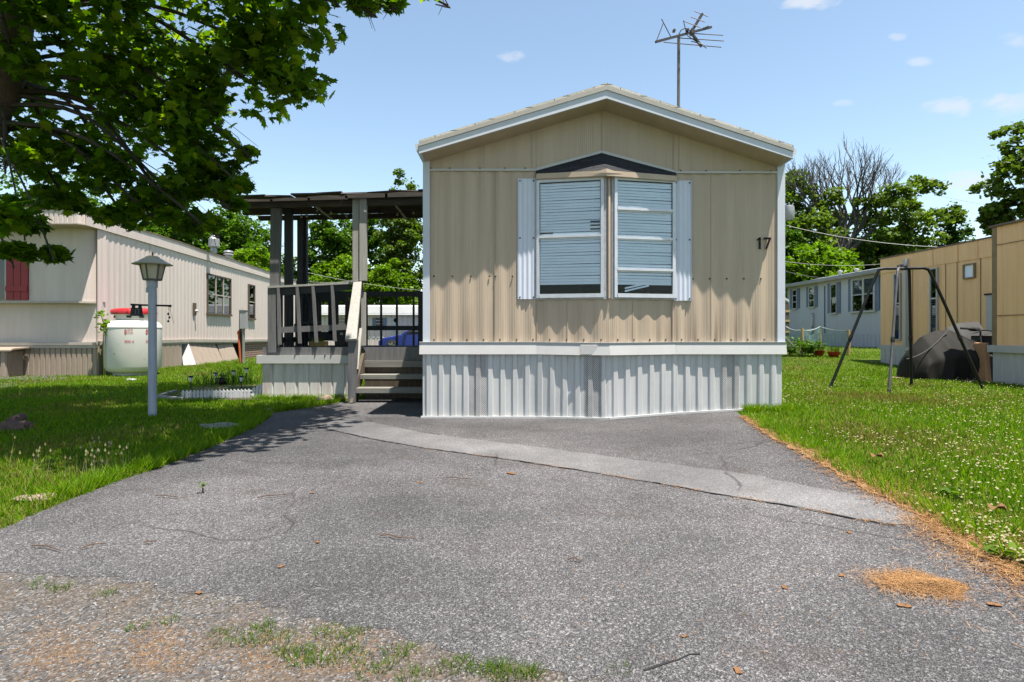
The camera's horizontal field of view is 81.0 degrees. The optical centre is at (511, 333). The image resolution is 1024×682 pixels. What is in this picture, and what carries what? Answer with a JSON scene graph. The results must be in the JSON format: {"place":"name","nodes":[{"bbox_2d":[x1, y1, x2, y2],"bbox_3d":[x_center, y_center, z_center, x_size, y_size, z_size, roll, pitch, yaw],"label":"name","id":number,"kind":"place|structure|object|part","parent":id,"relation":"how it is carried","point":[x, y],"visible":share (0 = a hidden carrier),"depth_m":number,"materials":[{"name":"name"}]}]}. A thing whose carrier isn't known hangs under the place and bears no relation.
{"place":"outdoors","nodes":[
{"label":"outdoors","id":0,"kind":"place"},
{"bbox_2d":[0,376,66,386],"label":"dirt path","id":1,"kind":"structure","parent":0,"point":[25,379],"depth_m":13.33,"materials":[{"name":"soil"}]},
{"bbox_2d":[311,273,422,290],"bbox_3d":[-7.451,-2.936,34.499,8.322,0.911,0.019,0,0,-21],"label":"utility wire","id":2,"kind":"object","parent":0,"point":[364,283],"visible":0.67,"depth_m":34.13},
{"bbox_2d":[0,535,987,681],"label":"gravel road","id":3,"kind":"structure","parent":0,"point":[12,603],"depth_m":1.93,"materials":[{"name":"gravel"}]},
{"bbox_2d":[23,575,631,681],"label":"weed tufts","id":4,"kind":"object","parent":3,"relation":"on","point":[501,666],"visible":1,"depth_m":1.84,"materials":[{"name":"plant"}]},
{"bbox_2d":[0,398,1023,681],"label":"driveway","id":5,"kind":"structure","parent":0,"point":[452,594],"depth_m":2.71,"materials":[{"name":"asphalt"}]},
{"bbox_2d":[31,544,60,550],"bbox_3d":[-2.132,0.978,2.753,0.197,0.011,0.018,0,0,18],"label":"twig","id":6,"kind":"object","parent":5,"relation":"on","point":[45,545],"visible":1,"depth_m":2.76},
{"bbox_2d":[80,543,105,548],"bbox_3d":[-1.940,0.978,2.781,0.100,0.011,0.013,0,0,-41],"label":"twig","id":7,"kind":"object","parent":5,"relation":"on","point":[91,544],"visible":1,"depth_m":2.78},
{"bbox_2d":[197,482,205,493],"bbox_3d":[-1.927,0.959,3.723,0.050,0.083,0.050,0,0,-25],"label":"weed sprout","id":8,"kind":"object","parent":5,"relation":"on","point":[203,484],"visible":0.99,"depth_m":3.72,"materials":[{"name":"green plant"}]},
{"bbox_2d":[257,493,292,497],"bbox_3d":[-1.436,0.978,3.637,0.199,0.011,0.018,0,0,-23],"label":"twig","id":9,"kind":"object","parent":5,"relation":"on","point":[273,495],"visible":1,"depth_m":3.63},
{"bbox_2d":[380,534,412,537],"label":"twig","id":10,"kind":"object","parent":5,"relation":"on","point":[395,536],"visible":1,"depth_m":2.89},
{"bbox_2d":[2,415,1023,681],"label":"pine straw","id":11,"kind":"object","parent":5,"relation":"on","point":[1014,569],"visible":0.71,"depth_m":2.49,"materials":[{"name":"plant"}]},
{"bbox_2d":[319,418,922,524],"bbox_3d":[0.013,0.958,5.016,5.729,0.058,0.756,0,0,40],"label":"asphalt strip","id":12,"kind":"object","parent":5,"relation":"on","point":[755,487],"visible":0.99,"depth_m":4.23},
{"bbox_2d":[321,427,894,524],"bbox_3d":[-0.051,0.962,4.692,5.199,0.043,0.192,0,0,40],"label":"pavement crack","id":13,"kind":"object","parent":12,"relation":"on","point":[649,481],"visible":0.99,"depth_m":3.82,"materials":[{"name":"asphalt"}]},
{"bbox_2d":[643,652,699,670],"bbox_3d":[0.483,0.988,1.813,0.216,0.001,0.019,0,0,-25],"label":"twig","id":14,"kind":"object","parent":5,"relation":"on","point":[653,666],"visible":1,"depth_m":1.80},
{"bbox_2d":[733,666,742,672],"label":"dry leaf","id":15,"kind":"object","parent":5,"relation":"on","point":[737,669],"visible":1,"depth_m":1.76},
{"bbox_2d":[742,417,1023,577],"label":"straw strip","id":16,"kind":"object","parent":5,"relation":"on","point":[897,503],"visible":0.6,"depth_m":3.16,"materials":[{"name":"plant"}]},
{"bbox_2d":[834,563,973,612],"bbox_3d":[1.601,0.954,2.305,0.741,0.028,0.520,0,0,0],"label":"straw heap","id":17,"kind":"object","parent":5,"relation":"on","point":[915,579],"visible":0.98,"depth_m":2.29,"materials":[{"name":"plant"}]},
{"bbox_2d":[897,603,911,606],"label":"dry leaf","id":18,"kind":"object","parent":5,"relation":"on","point":[902,604],"visible":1,"depth_m":2.15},
{"bbox_2d":[987,602,1001,605],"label":"dry leaf","id":19,"kind":"object","parent":5,"relation":"on","point":[999,604],"visible":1,"depth_m":2.12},
{"bbox_2d":[0,346,1023,577],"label":"ground","id":20,"kind":"structure","parent":0,"point":[875,360],"depth_m":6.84,"materials":[{"name":"plant"}]},
{"bbox_2d":[5,413,26,421],"bbox_3d":[-5.576,0.960,6.739,0.188,0.138,0.178,0,0,0],"label":"stone","id":21,"kind":"object","parent":20,"relation":"on","point":[21,416],"visible":0.52,"depth_m":6.71,"materials":[{"name":"stone"}]},
{"bbox_2d":[0,419,33,431],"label":"stone","id":22,"kind":"object","parent":20,"relation":"on","point":[12,424],"visible":0.61,"depth_m":6.12,"materials":[{"name":"stone"}]},
{"bbox_2d":[12,493,55,502],"bbox_3d":[-2.869,0.985,3.604,0.227,0.052,0.139,0,0,0],"label":"stone","id":23,"kind":"object","parent":20,"relation":"on","point":[29,497],"visible":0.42,"depth_m":3.56,"materials":[{"name":"stone"}]},
{"bbox_2d":[0,170,118,208],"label":"maple tree","id":24,"kind":"object","parent":20,"relation":"on","point":[7,183],"visible":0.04,"depth_m":48.23,"materials":[{"name":"green plant"}]},
{"bbox_2d":[10,433,128,478],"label":"seed heads","id":25,"kind":"object","parent":20,"relation":"on","point":[96,452],"visible":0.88,"depth_m":4.34,"materials":[{"name":"plant"}]},
{"bbox_2d":[93,310,110,374],"bbox_3d":[-9.580,0.222,14.048,0.397,1.557,0.338,0,0,0],"label":"climbing plant","id":26,"kind":"object","parent":20,"relation":"on","point":[105,323],"visible":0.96,"depth_m":14.02,"materials":[{"name":"green plant"}]},
{"bbox_2d":[104,308,162,375],"bbox_3d":[-9.179,0.190,14.550,1.216,1.620,1.216,0,0,0],"label":"propane tank","id":27,"kind":"object","parent":20,"relation":"on","point":[126,347],"visible":0.68,"depth_m":14.06,"materials":[{"name":"white metal"}]},
{"bbox_2d":[0,205,296,376],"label":"trailer home","id":28,"kind":"object","parent":20,"relation":"on","point":[48,323],"visible":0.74,"depth_m":14.71,"materials":[{"name":"beige"}]},
{"bbox_2d":[0,259,5,299],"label":"window","id":29,"kind":"structure","parent":28,"relation":"in","point":[2,262],"depth_m":14.16,"materials":[{"name":"white glass"}]},
{"bbox_2d":[206,273,231,315],"bbox_3d":[-10.468,-1.360,21.510,0.070,1.420,2.187,0,0,-5],"label":"window","id":30,"kind":"structure","parent":28,"relation":"in","point":[219,288],"depth_m":21.47,"materials":[{"name":"clear glass"}]},
{"bbox_2d":[248,284,255,319],"bbox_3d":[-10.761,-1.300,24.835,0.070,1.460,0.808,0,0,-5],"label":"window","id":31,"kind":"structure","parent":28,"relation":"in","point":[251,288],"depth_m":24.83,"materials":[{"name":"clear glass"}]},
{"bbox_2d":[130,252,172,416],"bbox_3d":[-4.356,0.013,7.270,0.440,2.015,0.440,0,0,37],"label":"lamp post","id":32,"kind":"object","parent":20,"relation":"on","point":[152,268],"visible":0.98,"depth_m":7.23,"materials":[{"name":"grey metal"}]},
{"bbox_2d":[130,305,142,315],"bbox_3d":[-4.548,-0.283,7.266,0.136,0.138,0.044,0,0,0],"label":"house sign","id":33,"kind":"object","parent":32,"relation":"hanging from","point":[134,311],"visible":1,"depth_m":7.25,"materials":[{"name":"black metal"}]},
{"bbox_2d":[111,200,221,248],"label":"maple tree","id":34,"kind":"object","parent":20,"relation":"on","point":[169,233],"visible":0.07,"depth_m":42.91,"materials":[{"name":"green plant"}]},
{"bbox_2d":[182,343,195,365],"bbox_3d":[-10.186,0.646,18.780,0.798,0.691,0.275,0,0,42],"label":"leaning board","id":35,"kind":"object","parent":20,"relation":"on","point":[187,357],"visible":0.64,"depth_m":18.76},
{"bbox_2d":[166,384,260,399],"bbox_3d":[-5.095,0.984,10.328,1.471,0.001,3.570,0,0,-23],"label":"garden bed","id":36,"kind":"object","parent":20,"relation":"on","point":[218,388],"visible":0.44,"depth_m":10.59,"materials":[{"name":"plant"}]},
{"bbox_2d":[157,390,182,399],"bbox_3d":[-5.432,0.980,9.489,0.325,0.060,1.455,0,0,-32],"label":"bed edging","id":37,"kind":"object","parent":36,"relation":"on","point":[162,395],"visible":0.55,"depth_m":9.23,"materials":[{"name":"concrete"}]},
{"bbox_2d":[181,383,261,398],"bbox_3d":[-4.444,0.882,9.211,1.160,0.236,0.036,0,0,-11],"label":"picket fence","id":38,"kind":"object","parent":36,"relation":"on","point":[237,393],"visible":0.76,"depth_m":9.20,"materials":[{"name":"plastic"}]},
{"bbox_2d":[215,373,227,384],"bbox_3d":[-5.588,0.877,11.543,0.224,0.247,0.224,0,0,0],"label":"plant pot","id":39,"kind":"object","parent":36,"relation":"on","point":[222,380],"visible":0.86,"depth_m":11.48,"materials":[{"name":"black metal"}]},
{"bbox_2d":[200,422,239,427],"bbox_3d":[-3.124,0.982,6.431,0.377,0.072,0.333,0,0,36],"label":"stone","id":40,"kind":"object","parent":20,"relation":"on","point":[218,424],"visible":0.38,"depth_m":6.38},
{"bbox_2d":[187,359,261,387],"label":"bed plants","id":41,"kind":"object","parent":20,"relation":"on","point":[250,380],"visible":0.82,"depth_m":11.79,"materials":[{"name":"green plant"}]},
{"bbox_2d":[0,0,450,268],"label":"maple tree","id":42,"kind":"object","parent":20,"relation":"on","point":[180,117],"visible":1,"depth_m":6.39,"materials":[{"name":"green plant"}]},
{"bbox_2d":[188,205,283,275],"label":"maple tree","id":43,"kind":"object","parent":20,"relation":"on","point":[235,234],"visible":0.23,"depth_m":45.25,"materials":[{"name":"green plant"}]},
{"bbox_2d":[237,310,247,362],"bbox_3d":[-9.216,0.086,20.480,0.400,1.828,0.280,0,0,0],"label":"electric pedestal","id":44,"kind":"object","parent":20,"relation":"on","point":[243,320],"visible":0.95,"depth_m":20.40,"materials":[{"name":"metal"}]},
{"bbox_2d":[232,245,281,272],"bbox_3d":[-17.393,-2.383,40.014,4.792,6.992,4.533,0,0,-28],"label":"tree","id":45,"kind":"object","parent":20,"relation":"on","point":[256,258],"visible":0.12,"depth_m":39.09,"materials":[{"name":"green plant"}]},
{"bbox_2d":[281,254,296,284],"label":"maple tree","id":46,"kind":"object","parent":20,"relation":"on","point":[294,267],"visible":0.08,"depth_m":49.56,"materials":[{"name":"green plant"}]},
{"bbox_2d":[221,189,422,402],"bbox_3d":[-2.764,-0.629,9.725,3.472,3.248,2.450,0,0,0],"label":"porch","id":47,"kind":"object","parent":20,"relation":"on","point":[389,371],"visible":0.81,"depth_m":9.24,"materials":[{"name":"wood"}]},
{"bbox_2d":[309,336,327,345],"bbox_3d":[-3.226,0.125,10.027,0.268,0.170,0.187,0,0,0],"label":"planter box","id":48,"kind":"object","parent":47,"relation":"on","point":[321,342],"visible":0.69,"depth_m":9.95,"materials":[{"name":"brown wood"}]},
{"bbox_2d":[294,293,349,345],"bbox_3d":[-3.277,-0.255,10.416,0.883,0.938,0.448,0,0,0],"label":"porch bench","id":49,"kind":"object","parent":47,"relation":"on","point":[326,297],"visible":0.51,"depth_m":10.60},
{"bbox_2d":[334,330,347,345],"bbox_3d":[-2.904,0.034,10.300,0.254,0.352,0.340,0,0,0],"label":"storage bin","id":50,"kind":"object","parent":47,"relation":"on","point":[340,336],"visible":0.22,"depth_m":10.15,"materials":[{"name":"black plastic"}]},
{"bbox_2d":[298,208,414,217],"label":"string lights","id":51,"kind":"object","parent":47,"relation":"hanging from","point":[346,216],"visible":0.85,"depth_m":9.75,"materials":[{"name":"black plastic"}]},
{"bbox_2d":[296,214,352,302],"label":"maple tree","id":52,"kind":"object","parent":20,"relation":"on","point":[325,237],"visible":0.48,"depth_m":48.70,"materials":[{"name":"green plant"}]},
{"bbox_2d":[317,395,332,400],"bbox_3d":[-2.772,0.968,8.887,0.199,0.128,0.194,0,0,-44],"label":"stone","id":53,"kind":"object","parent":20,"relation":"on","point":[325,396],"visible":0.36,"depth_m":8.86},
{"bbox_2d":[308,253,380,304],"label":"tree","id":54,"kind":"object","parent":20,"relation":"on","point":[345,273],"visible":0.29,"depth_m":47.04,"materials":[{"name":"green plant"}]},
{"bbox_2d":[308,305,417,344],"bbox_3d":[-8.677,-0.445,38.583,13.553,2.890,2.035,0,0,0],"label":"trailer home","id":55,"kind":"object","parent":20,"relation":"on","point":[405,315],"visible":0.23,"depth_m":37.97,"materials":[{"name":"white siding"},{"name":"metal"},{"name":"dark glass"}]},
{"bbox_2d":[339,318,344,324],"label":"window","id":56,"kind":"structure","parent":55,"relation":"in","point":[341,320],"depth_m":37.93,"materials":[{"name":"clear glass"}]},
{"bbox_2d":[376,318,382,325],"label":"window","id":57,"kind":"structure","parent":55,"relation":"in","point":[377,319],"depth_m":37.93,"materials":[{"name":"clear glass"}]},
{"bbox_2d":[391,318,395,335],"bbox_3d":[-7.442,-0.158,37.949,0.443,1.710,0.038,0,0,0],"label":"door","id":58,"kind":"structure","parent":55,"relation":"in","point":[393,332],"depth_m":37.93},
{"bbox_2d":[341,213,385,304],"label":"maple tree","id":59,"kind":"object","parent":20,"relation":"on","point":[374,243],"visible":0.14,"depth_m":53.12,"materials":[{"name":"green plant"}]},
{"bbox_2d":[368,258,420,304],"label":"tree","id":60,"kind":"object","parent":20,"relation":"on","point":[390,279],"visible":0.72,"depth_m":46.86,"materials":[{"name":"green plant"}]},
{"bbox_2d":[372,168,422,304],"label":"maple tree","id":61,"kind":"object","parent":20,"relation":"on","point":[402,237],"visible":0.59,"depth_m":48.96,"materials":[{"name":"green plant"}]},
{"bbox_2d":[378,330,417,344],"bbox_3d":[-5.801,0.263,36.252,4.246,1.485,1.895,0,0,0],"label":"parked car","id":62,"kind":"object","parent":20,"relation":"on","point":[405,338],"visible":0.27,"depth_m":35.50,"materials":[{"name":"blue metal"}]},
{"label":"side window","id":63,"kind":"part","parent":62,"relation":"part of","materials":[{"name":"black glass"}]},
{"bbox_2d":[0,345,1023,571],"bbox_3d":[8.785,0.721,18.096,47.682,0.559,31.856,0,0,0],"label":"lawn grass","id":64,"kind":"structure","parent":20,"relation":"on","point":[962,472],"depth_m":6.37,"materials":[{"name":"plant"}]},
{"bbox_2d":[987,503,1006,509],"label":"dry leaf","id":65,"kind":"object","parent":64,"relation":"on","point":[1001,506],"visible":1,"depth_m":3.00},
{"bbox_2d":[12,357,1023,561],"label":"edge grass","id":66,"kind":"structure","parent":20,"relation":"on","point":[151,462],"depth_m":4.11,"materials":[{"name":"plant"}]},
{"bbox_2d":[415,83,796,419],"bbox_3d":[1.070,-0.927,15.489,4.344,3.837,17.422,0,0,0],"label":"mobile home","id":67,"kind":"object","parent":20,"relation":"on","point":[606,251],"visible":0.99,"depth_m":7.07,"materials":[{"name":"beige"}]},
{"bbox_2d":[534,177,605,299],"bbox_3d":[0.674,-1.120,6.992,0.841,1.440,0.049,0,0,12],"label":"window","id":68,"kind":"structure","parent":67,"relation":"in","point":[558,274],"depth_m":7.00,"materials":[{"name":"metal"}]},
{"bbox_2d":[611,177,675,299],"bbox_3d":[1.550,-1.120,6.992,0.817,1.440,0.049,0,0,-12],"label":"window","id":69,"kind":"structure","parent":67,"relation":"in","point":[622,242],"depth_m":6.99,"materials":[{"name":"metal"}]},
{"bbox_2d":[655,11,722,106],"bbox_3d":[2.510,-3.539,8.508,1.332,2.176,0.168,0,0,-27],"label":"antenna","id":70,"kind":"object","parent":67,"relation":"attached to","point":[692,32],"visible":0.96,"depth_m":8.49,"materials":[{"name":"metal"}]},
{"bbox_2d":[785,336,793,346],"bbox_3d":[8.247,0.175,18.096,0.436,0.460,0.311,0,0,0],"label":"leaning plank","id":71,"kind":"object","parent":20,"relation":"on","point":[788,341],"visible":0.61,"depth_m":17.98,"materials":[{"name":"wood"}]},
{"bbox_2d":[785,219,809,292],"bbox_3d":[16.833,-3.605,37.872,4.464,8.560,4.252,0,0,31],"label":"maple tree","id":72,"kind":"object","parent":20,"relation":"on","point":[793,238],"visible":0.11,"depth_m":36.65,"materials":[{"name":"green plant"}]},
{"bbox_2d":[785,336,809,354],"bbox_3d":[8.766,0.347,18.854,1.108,0.657,1.142,0,0,-42],"label":"bush","id":73,"kind":"object","parent":20,"relation":"on","point":[790,350],"visible":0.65,"depth_m":18.78,"materials":[{"name":"green plant"}]},
{"bbox_2d":[809,313,813,340],"bbox_3d":[13.768,-0.183,27.512,0.225,1.565,0.330,0,0,0],"label":"meter post","id":74,"kind":"object","parent":20,"relation":"on","point":[812,321],"visible":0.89,"depth_m":27.44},
{"bbox_2d":[797,340,826,354],"bbox_3d":[9.309,0.411,18.725,0.764,0.469,0.790,0,0,0],"label":"bush","id":75,"kind":"object","parent":20,"relation":"on","point":[812,349],"visible":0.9,"depth_m":18.59,"materials":[{"name":"green plant"}]},
{"bbox_2d":[786,326,850,355],"bbox_3d":[9.957,0.226,19.930,1.760,0.975,2.247,0,0,0],"label":"garden fence","id":76,"kind":"object","parent":20,"relation":"on","point":[820,339],"visible":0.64,"depth_m":18.86,"materials":[{"name":"white wood"}]},
{"bbox_2d":[813,346,825,355],"bbox_3d":[9.638,0.527,18.867,0.400,0.330,0.394,0,0,0],"label":"flower pot","id":77,"kind":"object","parent":20,"relation":"on","point":[819,352],"visible":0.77,"depth_m":18.74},
{"bbox_2d":[785,241,864,303],"bbox_3d":[17.727,-2.313,34.100,4.677,5.975,4.562,0,0,-25],"label":"maple tree","id":78,"kind":"object","parent":20,"relation":"on","point":[827,253],"visible":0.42,"depth_m":33.24,"materials":[{"name":"green plant"}]},
{"bbox_2d":[785,268,880,347],"bbox_3d":[15.554,-1.125,25.717,4.376,3.450,8.945,0,0,0],"label":"trailer home","id":79,"kind":"object","parent":20,"relation":"on","point":[834,302],"visible":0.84,"depth_m":25.41,"materials":[{"name":"blue"}]},
{"bbox_2d":[791,289,797,309],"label":"window","id":80,"kind":"structure","parent":79,"relation":"in","point":[794,291],"depth_m":29.17,"materials":[{"name":"clear glass"}]},
{"bbox_2d":[807,286,814,308],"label":"window","id":81,"kind":"structure","parent":79,"relation":"in","point":[811,290],"depth_m":27.58,"materials":[{"name":"clear glass"}]},
{"bbox_2d":[829,283,837,314],"bbox_3d":[13.781,-1.498,25.734,0.081,1.335,0.516,0,0,-1],"label":"window","id":82,"kind":"structure","parent":79,"relation":"in","point":[833,286],"depth_m":25.76,"materials":[{"name":"clear glass"}]},
{"bbox_2d":[849,276,876,312],"bbox_3d":[13.822,-1.521,23.667,0.081,1.370,1.672,0,0,-1],"label":"window","id":83,"kind":"structure","parent":79,"relation":"in","point":[860,286],"depth_m":23.76,"materials":[{"name":"clear glass"}]},
{"bbox_2d":[827,347,840,356],"bbox_3d":[9.907,0.559,18.461,0.400,0.328,0.394,0,0,0],"label":"flower pot","id":84,"kind":"object","parent":20,"relation":"on","point":[834,352],"visible":0.99,"depth_m":18.36,"materials":[{"name":"ceramic"}]},
{"bbox_2d":[870,452,883,456],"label":"dry leaf","id":85,"kind":"object","parent":20,"relation":"on","point":[880,454],"visible":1,"depth_m":4.24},
{"bbox_2d":[785,132,968,268],"bbox_3d":[24.194,-6.445,40.212,13.753,14.145,8.571,0,0,0],"label":"half dead tree","id":86,"kind":"object","parent":20,"relation":"on","point":[826,220],"visible":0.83,"depth_m":39.33,"materials":[{"name":"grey plant"}]},
{"bbox_2d":[754,375,1023,561],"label":"clover flowers","id":87,"kind":"object","parent":20,"relation":"on","point":[1003,536],"visible":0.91,"depth_m":3.97,"materials":[{"name":"plant"}]},
{"bbox_2d":[857,227,930,270],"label":"maple tree","id":88,"kind":"object","parent":20,"relation":"on","point":[870,255],"visible":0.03,"depth_m":42.98,"materials":[{"name":"green plant"}]},
{"bbox_2d":[828,264,982,391],"bbox_3d":[6.503,-0.120,9.909,2.277,2.065,1.008,0,0,-19],"label":"swing frame","id":89,"kind":"object","parent":20,"relation":"on","point":[908,269],"visible":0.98,"depth_m":9.87,"materials":[{"name":"black metal"}]},
{"bbox_2d":[893,244,928,255],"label":"maple tree","id":90,"kind":"object","parent":20,"relation":"on","point":[906,251],"visible":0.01,"depth_m":40.05,"materials":[{"name":"green plant"}]},
{"bbox_2d":[879,236,991,364],"bbox_3d":[12.378,-0.682,14.917,3.740,3.165,4.686,0,0,0],"label":"trailer home","id":91,"kind":"object","parent":20,"relation":"on","point":[962,272],"visible":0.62,"depth_m":15.02,"materials":[{"name":"metal"}]},
{"bbox_2d":[893,273,900,339],"bbox_3d":[10.590,-0.740,16.503,0.040,1.840,0.281,0,0,-1],"label":"window","id":92,"kind":"structure","parent":91,"relation":"in","point":[898,309],"depth_m":16.45,"materials":[{"name":"clear glass"}]},
{"bbox_2d":[929,267,937,332],"bbox_3d":[10.618,-0.805,15.109,0.040,1.710,0.270,0,0,-1],"label":"window","id":93,"kind":"structure","parent":91,"relation":"in","point":[933,294],"depth_m":15.12,"materials":[{"name":"clear glass"}]},
{"bbox_2d":[962,263,975,278],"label":"window","id":94,"kind":"structure","parent":91,"relation":"in","point":[968,270],"depth_m":13.97,"materials":[{"name":"glass"}]},
{"bbox_2d":[984,293,991,329],"bbox_3d":[10.638,-0.325,13.329,0.050,1.150,0.326,0,0,-1],"label":"door","id":95,"kind":"structure","parent":91,"relation":"in","point":[989,295],"depth_m":13.36,"materials":[{"name":"grey metal"}]},
{"bbox_2d":[934,486,964,499],"bbox_3d":[2.434,0.878,3.333,0.157,0.060,0.199,0,0,37],"label":"broadleaf weed","id":96,"kind":"object","parent":20,"relation":"on","point":[946,490],"visible":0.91,"depth_m":3.32,"materials":[{"name":"plant"}]},
{"bbox_2d":[932,201,975,247],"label":"tree","id":97,"kind":"object","parent":20,"relation":"on","point":[958,235],"visible":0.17,"depth_m":41.40,"materials":[{"name":"green plant"}]},
{"bbox_2d":[965,119,1023,219],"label":"edge tree","id":98,"kind":"object","parent":20,"relation":"on","point":[1011,162],"visible":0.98,"depth_m":27.12,"materials":[{"name":"green plant"}]},
{"bbox_2d":[975,198,1015,235],"bbox_3d":[22.676,-2.840,28.055,1.699,6.971,1.516,0,0,0],"label":"edge tree","id":99,"kind":"object","parent":20,"relation":"on","point":[984,220],"visible":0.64,"depth_m":27.80,"materials":[{"name":"green plant"}]},
{"bbox_2d":[970,541,1023,557],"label":"broadleaf weed","id":100,"kind":"object","parent":20,"relation":"on","point":[990,548],"visible":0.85,"depth_m":2.50,"materials":[{"name":"plant"}]},
{"bbox_2d":[987,218,1023,385],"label":"house addition","id":101,"kind":"structure","parent":20,"relation":"on","point":[1006,347],"depth_m":10.71,"materials":[{"name":"metal"}]},
{"bbox_2d":[0,0,1023,289],"label":"sky","id":102,"kind":"structure","parent":0,"point":[927,82],"materials":[{"name":"blue"}]},
{"bbox_2d":[785,304,789,337],"bbox_3d":[10.326,-0.273,22.560,0.159,1.705,0.160,0,0,0],"label":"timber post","id":103,"kind":"object","parent":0,"point":[787,321],"visible":0.73,"depth_m":22.50,"materials":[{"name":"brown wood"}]},
{"bbox_2d":[785,202,794,220],"bbox_3d":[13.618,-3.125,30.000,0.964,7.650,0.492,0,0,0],"label":"transformer","id":104,"kind":"object","parent":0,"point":[789,212],"visible":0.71,"depth_m":29.79,"materials":[{"name":"grey metal"}]},
{"bbox_2d":[785,261,876,265],"bbox_3d":[18.402,-3.947,32.000,10.776,0.796,0.021,0,0,-22],"label":"utility wire","id":105,"kind":"object","parent":104,"relation":"attached to","point":[836,265],"visible":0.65,"depth_m":31.52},
{"bbox_2d":[786,225,933,246],"bbox_3d":[17.163,-4.613,28.000,8.532,1.799,0.026,0,0,28],"label":"utility wire","id":106,"kind":"object","parent":104,"relation":"attached to","point":[863,240],"visible":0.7,"depth_m":28.28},
{"label":"patio","id":107,"kind":"structure","parent":0,"visible":0},
{"bbox_2d":[896,330,992,380],"bbox_3d":[8.578,0.405,11.940,1.945,0.967,1.218,0,0,0],"label":"covered motorcycle","id":108,"kind":"object","parent":107,"relation":"on","point":[939,354],"visible":0.62,"depth_m":11.57,"materials":[{"name":"fabric"}]},
{"bbox_2d":[945,322,983,338],"bbox_3d":[9.771,0.314,12.949,0.966,1.148,0.800,0,0,0],"label":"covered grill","id":109,"kind":"object","parent":107,"relation":"on","point":[964,332],"visible":0.06,"depth_m":12.90,"materials":[{"name":"fabric"}]},
{"bbox_2d":[960,327,991,342],"bbox_3d":[9.434,0.380,12.053,0.627,1.025,1.674,0,0,41],"label":"table","id":110,"kind":"object","parent":107,"relation":"on","point":[976,329],"visible":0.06,"depth_m":11.85,"materials":[{"name":"metal"}]},
{"bbox_2d":[968,331,992,354],"bbox_3d":[9.415,0.420,11.900,0.284,0.959,0.700,0,0,0],"label":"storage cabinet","id":111,"kind":"object","parent":107,"relation":"on","point":[986,336],"visible":0.19,"depth_m":11.87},
{"bbox_2d":[974,343,991,381],"bbox_3d":[8.902,0.529,11.375,0.168,0.718,0.583,0,0,10],"label":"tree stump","id":112,"kind":"object","parent":107,"relation":"on","point":[984,372],"visible":0.61,"depth_m":11.26,"materials":[{"name":"wood"}]}
]}

